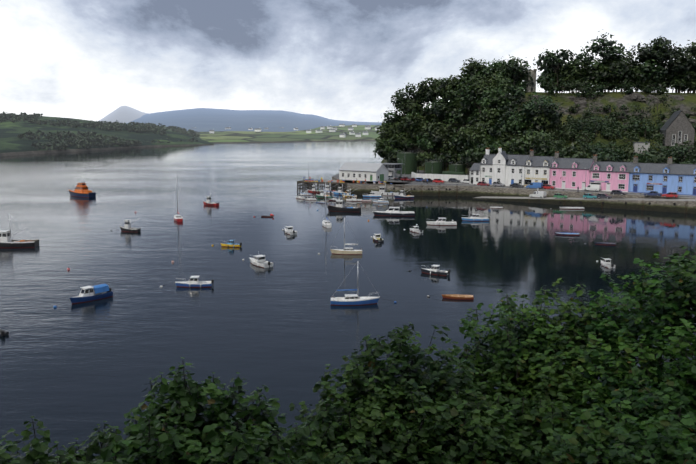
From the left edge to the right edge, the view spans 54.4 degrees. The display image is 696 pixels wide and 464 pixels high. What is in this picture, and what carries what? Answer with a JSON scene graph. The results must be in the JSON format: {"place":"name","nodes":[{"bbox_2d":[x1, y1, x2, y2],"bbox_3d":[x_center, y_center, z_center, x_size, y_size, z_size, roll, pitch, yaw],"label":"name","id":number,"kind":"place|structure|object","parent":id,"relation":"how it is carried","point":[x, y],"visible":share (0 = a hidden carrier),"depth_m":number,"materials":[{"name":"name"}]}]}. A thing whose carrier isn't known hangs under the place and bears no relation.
{"place":"outdoors","nodes":[
{"label":"outdoors","id":0,"kind":"place"},
{"bbox_2d":[0,115,213,156],"bbox_3d":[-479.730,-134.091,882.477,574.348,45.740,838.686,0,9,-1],"label":"headland","id":1,"kind":"structure","parent":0,"point":[12,143],"depth_m":838.68,"materials":[{"name":"green plant"}]},
{"bbox_2d":[0,111,165,150],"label":"headland woods","id":2,"kind":"object","parent":1,"relation":"on","point":[80,138],"visible":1,"depth_m":805.39,"materials":[{"name":"green plant"}]},
{"bbox_2d":[157,125,199,138],"bbox_3d":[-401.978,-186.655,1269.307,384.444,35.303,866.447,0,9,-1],"label":"wooded rise","id":3,"kind":"structure","parent":1,"relation":"on","point":[175,130],"depth_m":1338.25,"materials":[{"name":"green plant"}]},
{"bbox_2d":[120,122,199,143],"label":"trees","id":4,"kind":"object","parent":3,"relation":"on","point":[190,133],"visible":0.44,"depth_m":1272.32,"materials":[{"name":"green plant"}]},
{"bbox_2d":[97,106,148,122],"bbox_3d":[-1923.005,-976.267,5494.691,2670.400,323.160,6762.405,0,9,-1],"label":"mountain peak","id":5,"kind":"structure","parent":0,"point":[123,114],"depth_m":4088.74,"materials":[{"name":"grey stone"}]},
{"bbox_2d":[127,108,381,131],"bbox_3d":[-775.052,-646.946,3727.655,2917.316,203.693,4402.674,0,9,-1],"label":"hill","id":6,"kind":"structure","parent":0,"point":[203,119],"depth_m":2566.10,"materials":[{"name":"blue"}]},
{"bbox_2d":[196,125,381,142],"bbox_3d":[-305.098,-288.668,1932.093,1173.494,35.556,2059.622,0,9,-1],"label":"far shore","id":7,"kind":"structure","parent":0,"point":[325,135],"depth_m":1415.80,"materials":[{"name":"green plant"}]},
{"bbox_2d":[195,124,379,137],"bbox_3d":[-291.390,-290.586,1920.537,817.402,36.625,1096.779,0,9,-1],"label":"distant houses","id":8,"kind":"structure","parent":7,"relation":"on","point":[333,129],"depth_m":1754.41,"materials":[{"name":"white"}]},
{"bbox_2d":[0,140,695,462],"bbox_3d":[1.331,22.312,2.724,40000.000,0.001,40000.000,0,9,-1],"label":"sea water","id":9,"kind":"structure","parent":0,"point":[284,330],"depth_m":110.26,"materials":[{"name":"blue"}]},
{"bbox_2d":[0,329,8,336],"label":"inflatable tender","id":10,"kind":"object","parent":9,"relation":"on","point":[3,332],"visible":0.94,"depth_m":74.42,"materials":[{"name":"rubber"}]},
{"bbox_2d":[0,215,38,247],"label":"fishing boat","id":11,"kind":"object","parent":9,"relation":"on","point":[6,241],"visible":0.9,"depth_m":129.63,"materials":[{"name":"paint"}]},
{"bbox_2d":[68,178,95,196],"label":"lifeboat","id":12,"kind":"object","parent":9,"relation":"on","point":[81,189],"visible":0.85,"depth_m":226.82,"materials":[{"name":"paint"}]},
{"bbox_2d":[53,284,112,307],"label":"boat","id":13,"kind":"object","parent":9,"relation":"on","point":[88,293],"visible":0.9,"depth_m":89.57,"materials":[{"name":"paint"}]},
{"bbox_2d":[111,219,140,231],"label":"fishing boat","id":14,"kind":"object","parent":9,"relation":"on","point":[126,227],"visible":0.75,"depth_m":149.71,"materials":[{"name":"paint"}]},
{"bbox_2d":[174,176,182,221],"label":"sailboat","id":15,"kind":"object","parent":9,"relation":"on","point":[178,218],"visible":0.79,"depth_m":167.91,"materials":[{"name":"paint"}]},
{"bbox_2d":[160,276,213,287],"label":"motorboat","id":16,"kind":"object","parent":9,"relation":"on","point":[193,281],"visible":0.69,"depth_m":97.20,"materials":[{"name":"paint"}]},
{"bbox_2d":[202,195,218,205],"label":"fishing boat","id":17,"kind":"object","parent":9,"relation":"on","point":[208,201],"visible":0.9,"depth_m":201.39,"materials":[{"name":"paint"}]},
{"bbox_2d":[212,240,241,246],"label":"motorboat","id":18,"kind":"object","parent":9,"relation":"on","point":[230,243],"visible":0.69,"depth_m":130.37,"materials":[{"name":"paint"}]},
{"bbox_2d":[242,251,273,267],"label":"white cruiser","id":19,"kind":"object","parent":9,"relation":"on","point":[258,260],"visible":0.83,"depth_m":112.48,"materials":[{"name":"paint"}]},
{"bbox_2d":[282,226,296,234],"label":"white cruiser","id":20,"kind":"object","parent":9,"relation":"on","point":[289,230],"visible":0.88,"depth_m":147.00,"materials":[{"name":"paint"}]},
{"bbox_2d":[295,194,306,198],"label":"boat","id":21,"kind":"object","parent":9,"relation":"on","point":[300,196],"visible":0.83,"depth_m":220.00,"materials":[{"name":"paint"}]},
{"bbox_2d":[300,191,312,194],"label":"boat","id":22,"kind":"object","parent":9,"relation":"on","point":[305,193],"visible":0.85,"depth_m":232.95,"materials":[{"name":"paint"}]},
{"bbox_2d":[307,183,337,193],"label":"fishing boat","id":23,"kind":"object","parent":9,"relation":"on","point":[313,190],"depth_m":240.43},
{"bbox_2d":[316,188,331,197],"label":"fishing boat","id":24,"kind":"object","parent":9,"relation":"on","point":[322,194],"visible":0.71,"depth_m":222.70,"materials":[{"name":"paint"}]},
{"bbox_2d":[322,182,331,227],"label":"white yacht","id":25,"kind":"object","parent":9,"relation":"on","point":[327,223],"visible":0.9,"depth_m":157.72,"materials":[{"name":"paint"}]},
{"bbox_2d":[317,196,360,211],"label":"fishing boat","id":26,"kind":"object","parent":9,"relation":"on","point":[339,207],"visible":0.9,"depth_m":186.35,"materials":[{"name":"paint"}]},
{"bbox_2d":[318,218,361,254],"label":"sailboat","id":27,"kind":"object","parent":9,"relation":"on","point":[347,251],"visible":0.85,"depth_m":122.56,"materials":[{"name":"paint"}]},
{"bbox_2d":[333,184,349,194],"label":"blue boat","id":28,"kind":"object","parent":9,"relation":"on","point":[340,191],"visible":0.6,"depth_m":233.28,"materials":[{"name":"paint"}]},
{"bbox_2d":[342,188,357,197],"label":"boat","id":29,"kind":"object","parent":9,"relation":"on","point":[348,195],"depth_m":223.76,"materials":[{"name":"paint"}]},
{"bbox_2d":[343,196,362,200],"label":"white cruiser","id":30,"kind":"object","parent":9,"relation":"on","point":[354,198],"visible":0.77,"depth_m":212.94,"materials":[{"name":"paint"}]},
{"bbox_2d":[330,261,396,304],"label":"sailboat","id":31,"kind":"object","parent":9,"relation":"on","point":[351,299],"visible":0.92,"depth_m":87.47,"materials":[{"name":"paint"}]},
{"bbox_2d":[363,192,381,196],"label":"blue boat","id":32,"kind":"object","parent":9,"relation":"on","point":[371,194],"visible":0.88,"depth_m":225.00,"materials":[{"name":"paint"}]},
{"bbox_2d":[371,233,383,241],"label":"motorboat","id":33,"kind":"object","parent":9,"relation":"on","point":[377,238],"visible":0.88,"depth_m":137.15,"materials":[{"name":"paint"}]},
{"bbox_2d":[372,198,389,202],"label":"white cruiser","id":34,"kind":"object","parent":9,"relation":"on","point":[380,200],"visible":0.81,"depth_m":207.97,"materials":[{"name":"paint"}]},
{"bbox_2d":[371,183,398,195],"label":"white boat","id":35,"kind":"object","parent":9,"relation":"on","point":[382,191],"visible":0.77,"depth_m":230.66,"materials":[{"name":"paint"}]},
{"bbox_2d":[372,207,414,215],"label":"motorboat","id":36,"kind":"object","parent":9,"relation":"on","point":[392,211],"visible":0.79,"depth_m":177.06,"materials":[{"name":"paint"}]},
{"bbox_2d":[394,188,413,198],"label":"navy boat","id":37,"kind":"object","parent":9,"relation":"on","point":[402,195],"visible":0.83,"depth_m":220.63,"materials":[{"name":"paint"}]},
{"bbox_2d":[404,226,422,232],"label":"white cruiser","id":38,"kind":"object","parent":9,"relation":"on","point":[414,229],"visible":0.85,"depth_m":148.86,"materials":[{"name":"paint"}]},
{"bbox_2d":[409,265,449,275],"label":"motorboat","id":39,"kind":"object","parent":9,"relation":"on","point":[433,270],"visible":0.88,"depth_m":105.70,"materials":[{"name":"paint"}]},
{"bbox_2d":[416,217,457,225],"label":"white cruiser","id":40,"kind":"object","parent":9,"relation":"on","point":[441,221],"visible":0.79,"depth_m":159.52,"materials":[{"name":"paint"}]},
{"bbox_2d":[427,294,473,299],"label":"rowing boat","id":41,"kind":"object","parent":9,"relation":"on","point":[459,296],"visible":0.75,"depth_m":90.83,"materials":[{"name":"paint"}]},
{"bbox_2d":[452,214,489,220],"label":"motorboat","id":42,"kind":"object","parent":9,"relation":"on","point":[474,217],"visible":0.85,"depth_m":167.04,"materials":[{"name":"paint"}]},
{"bbox_2d":[545,233,579,235],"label":"rowing boat","id":43,"kind":"object","parent":9,"relation":"on","point":[573,234],"visible":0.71,"depth_m":144.67,"materials":[{"name":"paint"}]},
{"bbox_2d":[550,207,583,208],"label":"white rowing boat","id":44,"kind":"object","parent":9,"relation":"on","point":[570,207],"visible":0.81,"depth_m":192.05,"materials":[{"name":"paint"}]},
{"bbox_2d":[584,242,615,244],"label":"rowing boat","id":45,"kind":"object","parent":9,"relation":"on","point":[602,243],"visible":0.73,"depth_m":133.08,"materials":[{"name":"paint"}]},
{"bbox_2d":[596,257,614,268],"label":"white cruiser","id":46,"kind":"object","parent":9,"relation":"on","point":[606,263],"visible":0.85,"depth_m":111.62,"materials":[{"name":"paint"}]},
{"bbox_2d":[0,0,695,122],"label":"sky","id":47,"kind":"structure","parent":0,"point":[343,60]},
{"bbox_2d":[332,170,695,198],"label":"quay platform","id":48,"kind":"structure","parent":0,"point":[471,190],"depth_m":228.68,"materials":[{"name":"stone"}]},
{"bbox_2d":[297,179,408,191],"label":"timber pier","id":49,"kind":"structure","parent":48,"relation":"on","point":[304,184],"depth_m":242.80,"materials":[{"name":"wood"}]},
{"bbox_2d":[305,179,392,183],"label":"pier fish boxes","id":50,"kind":"object","parent":49,"relation":"on","point":[341,181],"visible":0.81,"depth_m":240.49,"materials":[{"name":"paint"}]},
{"bbox_2d":[339,162,388,180],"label":"pier shed","id":51,"kind":"structure","parent":48,"relation":"on","point":[364,171],"depth_m":251.88,"materials":[{"name":"paint"}]},
{"bbox_2d":[379,163,402,176],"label":"harbour office","id":52,"kind":"structure","parent":48,"relation":"on","point":[393,167],"depth_m":265.28,"materials":[{"name":"grey concrete"}]},
{"bbox_2d":[397,151,416,173],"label":"fuel tank","id":53,"kind":"object","parent":48,"relation":"on","point":[408,161],"visible":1,"depth_m":287.05,"materials":[{"name":"metal"}]},
{"bbox_2d":[406,177,414,181],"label":"sedan car","id":54,"kind":"object","parent":48,"relation":"on","point":[411,179],"visible":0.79,"depth_m":247.09,"materials":[{"name":"paint"}]},
{"bbox_2d":[422,178,432,182],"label":"sedan car","id":55,"kind":"object","parent":48,"relation":"on","point":[425,180],"visible":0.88,"depth_m":242.61,"materials":[{"name":"paint"}]},
{"bbox_2d":[425,159,441,173],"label":"fuel tank","id":56,"kind":"object","parent":48,"relation":"on","point":[433,167],"visible":0.85,"depth_m":272.36,"materials":[{"name":"metal"}]},
{"bbox_2d":[433,179,444,182],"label":"hatchback car","id":57,"kind":"object","parent":48,"relation":"on","point":[437,180],"visible":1,"depth_m":239.75,"materials":[{"name":"paint"}]},
{"bbox_2d":[411,172,468,180],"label":"wall","id":58,"kind":"structure","parent":48,"relation":"on","point":[445,177],"depth_m":249.24,"materials":[{"name":"white paint"}]},
{"bbox_2d":[448,178,459,182],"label":"hatchback car","id":59,"kind":"object","parent":48,"relation":"on","point":[453,180],"visible":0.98,"depth_m":242.95,"materials":[{"name":"paint"}]},
{"bbox_2d":[442,171,465,174],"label":"storage tank","id":60,"kind":"object","parent":48,"relation":"on","point":[453,173],"visible":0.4,"depth_m":263.93,"materials":[{"name":"metal"}]},
{"bbox_2d":[449,162,465,171],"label":"fuel tank","id":61,"kind":"object","parent":48,"relation":"on","point":[455,167],"visible":0.69,"depth_m":266.82,"materials":[{"name":"metal"}]},
{"bbox_2d":[469,163,479,183],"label":"house","id":62,"kind":"structure","parent":48,"relation":"on","point":[474,175],"depth_m":234.22,"materials":[{"name":"paint"}]},
{"bbox_2d":[477,181,489,185],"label":"hatchback car","id":63,"kind":"object","parent":48,"relation":"on","point":[481,183],"visible":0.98,"depth_m":226.90,"materials":[{"name":"paint"}]},
{"bbox_2d":[492,182,504,186],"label":"hatchback car","id":64,"kind":"object","parent":48,"relation":"on","point":[500,184],"visible":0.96,"depth_m":225.53,"materials":[{"name":"paint"}]},
{"bbox_2d":[480,147,529,185],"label":"house","id":65,"kind":"structure","parent":48,"relation":"on","point":[502,167],"depth_m":227.47,"materials":[{"name":"paint"}]},
{"bbox_2d":[510,183,523,187],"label":"sedan car","id":66,"kind":"object","parent":48,"relation":"on","point":[515,185],"visible":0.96,"depth_m":221.61,"materials":[{"name":"paint"}]},
{"bbox_2d":[526,182,542,188],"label":"van","id":67,"kind":"object","parent":48,"relation":"on","point":[538,185],"visible":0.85,"depth_m":216.19,"materials":[{"name":"paint"}]},
{"bbox_2d":[524,151,554,186],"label":"house","id":68,"kind":"structure","parent":48,"relation":"on","point":[536,166],"depth_m":221.31,"materials":[{"name":"paint"}]},
{"bbox_2d":[485,176,661,184],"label":"shop signs","id":69,"kind":"object","parent":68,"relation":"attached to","point":[590,180],"visible":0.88,"depth_m":210.34,"materials":[{"name":"paint"}]},
{"bbox_2d":[393,183,687,208],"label":"quay fittings","id":70,"kind":"object","parent":48,"relation":"on","point":[649,203],"visible":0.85,"depth_m":208.30,"materials":[{"name":"metal"}]},
{"bbox_2d":[543,184,554,188],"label":"hatchback car","id":71,"kind":"object","parent":48,"relation":"on","point":[545,186],"visible":0.9,"depth_m":215.43,"materials":[{"name":"paint"}]},
{"bbox_2d":[549,151,593,189],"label":"pink house","id":72,"kind":"structure","parent":48,"relation":"on","point":[572,173],"depth_m":214.97,"materials":[{"name":"paint"}]},
{"bbox_2d":[447,183,695,197],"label":"road","id":73,"kind":"structure","parent":48,"relation":"on","point":[569,189],"depth_m":213.33,"materials":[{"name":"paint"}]},
{"bbox_2d":[473,196,695,213],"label":"quay wall","id":74,"kind":"structure","parent":48,"relation":"on","point":[663,205],"depth_m":193.15,"materials":[{"name":"stone"}]},
{"bbox_2d":[529,191,546,197],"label":"van","id":75,"kind":"object","parent":74,"relation":"on","point":[541,194],"visible":0.94,"depth_m":209.37,"materials":[{"name":"paint"}]},
{"bbox_2d":[553,193,567,198],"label":"car","id":76,"kind":"object","parent":74,"relation":"on","point":[559,195],"visible":0.98,"depth_m":204.79,"materials":[{"name":"paint"}]},
{"bbox_2d":[583,193,596,198],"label":"car","id":77,"kind":"object","parent":74,"relation":"on","point":[587,195],"visible":0.94,"depth_m":200.05,"materials":[{"name":"paint"}]},
{"bbox_2d":[597,193,611,198],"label":"car","id":78,"kind":"object","parent":74,"relation":"on","point":[601,195],"visible":0.96,"depth_m":198.14,"materials":[{"name":"paint"}]},
{"bbox_2d":[583,184,600,191],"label":"van","id":79,"kind":"object","parent":48,"relation":"on","point":[595,187],"visible":0.92,"depth_m":207.98,"materials":[{"name":"paint"}]},
{"bbox_2d":[589,155,632,191],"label":"pink house","id":80,"kind":"structure","parent":48,"relation":"on","point":[615,174],"depth_m":207.52,"materials":[{"name":"paint"}]},
{"bbox_2d":[610,190,626,195],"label":"hatchback car","id":81,"kind":"object","parent":48,"relation":"on","point":[618,192],"visible":1,"depth_m":195.40,"materials":[{"name":"paint"}]},
{"bbox_2d":[644,191,661,196],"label":"sedan car","id":82,"kind":"object","parent":48,"relation":"on","point":[655,193],"visible":0.98,"depth_m":192.29,"materials":[{"name":"paint"}]},
{"bbox_2d":[628,156,695,195],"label":"blue house","id":83,"kind":"structure","parent":48,"relation":"on","point":[670,176],"depth_m":198.94,"materials":[{"name":"paint"}]},
{"bbox_2d":[662,192,678,197],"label":"hatchback car","id":84,"kind":"object","parent":48,"relation":"on","point":[673,194],"visible":1,"depth_m":188.67,"materials":[{"name":"paint"}]},
{"bbox_2d":[381,92,695,173],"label":"hill terrain","id":85,"kind":"structure","parent":0,"point":[617,98],"depth_m":282.33,"materials":[{"name":"green plant"}]},
{"bbox_2d":[372,75,484,173],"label":"wood","id":86,"kind":"object","parent":85,"relation":"on","point":[394,139],"visible":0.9,"depth_m":318.26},
{"bbox_2d":[448,55,566,168],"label":"trees","id":87,"kind":"object","parent":85,"relation":"on","point":[484,89],"visible":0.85,"depth_m":276.87,"materials":[{"name":"green plant"}]},
{"bbox_2d":[525,69,536,91],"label":"tower","id":88,"kind":"structure","parent":85,"relation":"on","point":[532,74],"depth_m":306.03,"materials":[{"name":"stone"}]},
{"bbox_2d":[456,29,695,92],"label":"skyline trees","id":89,"kind":"object","parent":85,"relation":"on","point":[677,73],"visible":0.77,"depth_m":292.46,"materials":[{"name":"green plant"}]},
{"bbox_2d":[528,92,695,148],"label":"crag outcrops","id":90,"kind":"object","parent":85,"relation":"on","point":[581,102],"visible":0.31,"depth_m":281.76,"materials":[{"name":"grey stone"}]},
{"bbox_2d":[529,73,695,163],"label":"slope scrub","id":91,"kind":"object","parent":85,"relation":"on","point":[682,154],"visible":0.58,"depth_m":257.83,"materials":[{"name":"green plant"}]},
{"bbox_2d":[633,103,694,153],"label":"hill church","id":92,"kind":"structure","parent":85,"relation":"on","point":[678,126],"depth_m":235.75,"materials":[{"name":"stone"}]},
{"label":"viewpoint bank","id":93,"kind":"object","parent":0,"visible":0},
{"bbox_2d":[0,416,152,463],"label":"bush","id":94,"kind":"object","parent":93,"relation":"on","point":[38,453],"visible":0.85,"depth_m":14.56,"materials":[{"name":"green plant"}]},
{"bbox_2d":[93,357,286,463],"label":"bush","id":95,"kind":"object","parent":93,"relation":"on","point":[193,436],"visible":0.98,"depth_m":15.25,"materials":[{"name":"green plant"}]},
{"bbox_2d":[255,398,381,463],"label":"bush","id":96,"kind":"object","parent":93,"relation":"on","point":[297,453],"visible":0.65,"depth_m":15.99,"materials":[{"name":"green plant"}]},
{"bbox_2d":[277,322,530,463],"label":"bush","id":97,"kind":"object","parent":93,"relation":"on","point":[404,417],"visible":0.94,"depth_m":17.79,"materials":[{"name":"green plant"}]},
{"bbox_2d":[436,278,655,463],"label":"bush","id":98,"kind":"object","parent":93,"relation":"on","point":[513,378],"visible":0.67,"depth_m":21.05,"materials":[{"name":"green plant"}]},
{"bbox_2d":[519,243,695,463],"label":"bush","id":99,"kind":"object","parent":93,"relation":"on","point":[660,413],"visible":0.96,"depth_m":18.43,"materials":[{"name":"green plant"}]}
]}

